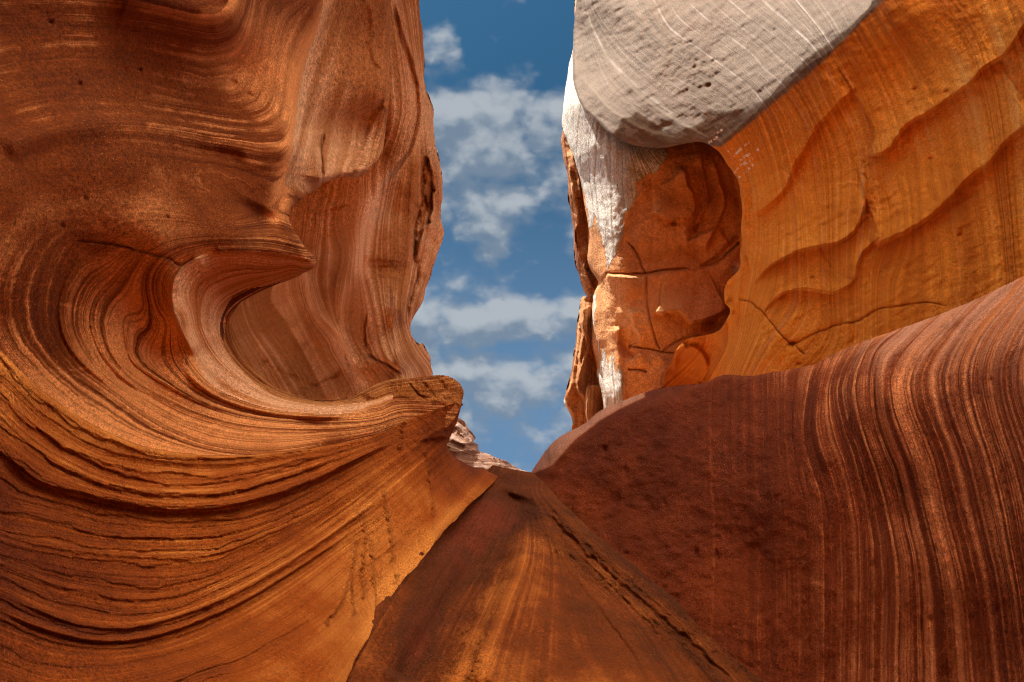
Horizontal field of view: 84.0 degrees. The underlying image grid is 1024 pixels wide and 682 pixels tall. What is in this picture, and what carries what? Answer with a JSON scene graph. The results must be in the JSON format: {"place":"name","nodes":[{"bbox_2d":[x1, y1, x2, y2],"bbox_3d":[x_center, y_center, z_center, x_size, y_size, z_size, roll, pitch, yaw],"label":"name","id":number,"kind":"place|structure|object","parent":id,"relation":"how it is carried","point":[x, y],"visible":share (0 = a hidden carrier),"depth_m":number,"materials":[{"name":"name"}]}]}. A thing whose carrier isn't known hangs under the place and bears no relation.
{"place":"outdoors","nodes":[
{"label":"outdoors","id":0,"kind":"place"},
{"bbox_2d":[0,0,463,455],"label":"swirled rock wall","id":1,"kind":"structure","parent":0,"point":[166,166],"depth_m":4.71,"materials":[{"name":"orange stone"}]},
{"bbox_2d":[0,350,497,681],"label":"layered rock slope","id":2,"kind":"structure","parent":0,"point":[122,560],"depth_m":3.24,"materials":[{"name":"orange stone"}]},
{"bbox_2d":[231,0,443,399],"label":"tan rock buttress","id":3,"kind":"structure","parent":0,"point":[334,323],"depth_m":11.00,"materials":[{"name":"stone"}]},
{"bbox_2d":[447,417,526,471],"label":"distant ridge","id":4,"kind":"structure","parent":0,"point":[462,446],"depth_m":16.13,"materials":[{"name":"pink stone"}]},
{"bbox_2d":[410,0,586,471],"label":"sky","id":5,"kind":"structure","parent":0,"point":[497,315],"materials":[{"name":"blue"}]},
{"bbox_2d":[346,465,765,681],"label":"worn rock slab","id":6,"kind":"structure","parent":0,"point":[518,576],"depth_m":4.81,"materials":[{"name":"red stone"}]},
{"bbox_2d":[562,0,741,408],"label":"fractured cliff","id":7,"kind":"structure","parent":0,"point":[664,235],"depth_m":15.00,"materials":[{"name":"brown stone"}]},
{"bbox_2d":[561,132,597,297],"bbox_3d":[2.726,-4.537,19.844,1.585,8.544,5.575,-6,-50,5],"label":"rock blade","id":8,"kind":"object","parent":7,"relation":"attached to","point":[589,280],"visible":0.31,"depth_m":17.86,"materials":[{"name":"brown stone"}]},
{"bbox_2d":[564,296,602,429],"bbox_3d":[2.668,0.943,18.851,2.095,5.442,5.705,-8,-50,7],"label":"rock blade","id":9,"kind":"object","parent":7,"relation":"attached to","point":[583,402],"visible":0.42,"depth_m":17.11,"materials":[{"name":"brown stone"}]},
{"bbox_2d":[531,277,1023,681],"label":"striped rock wall","id":10,"kind":"structure","parent":0,"point":[854,513],"depth_m":4.60,"materials":[{"name":"stone"}]},
{"bbox_2d":[572,0,1023,387],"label":"golden rock wall","id":11,"kind":"structure","parent":0,"point":[871,152],"depth_m":9.83,"materials":[{"name":"orange stone"}]}
]}

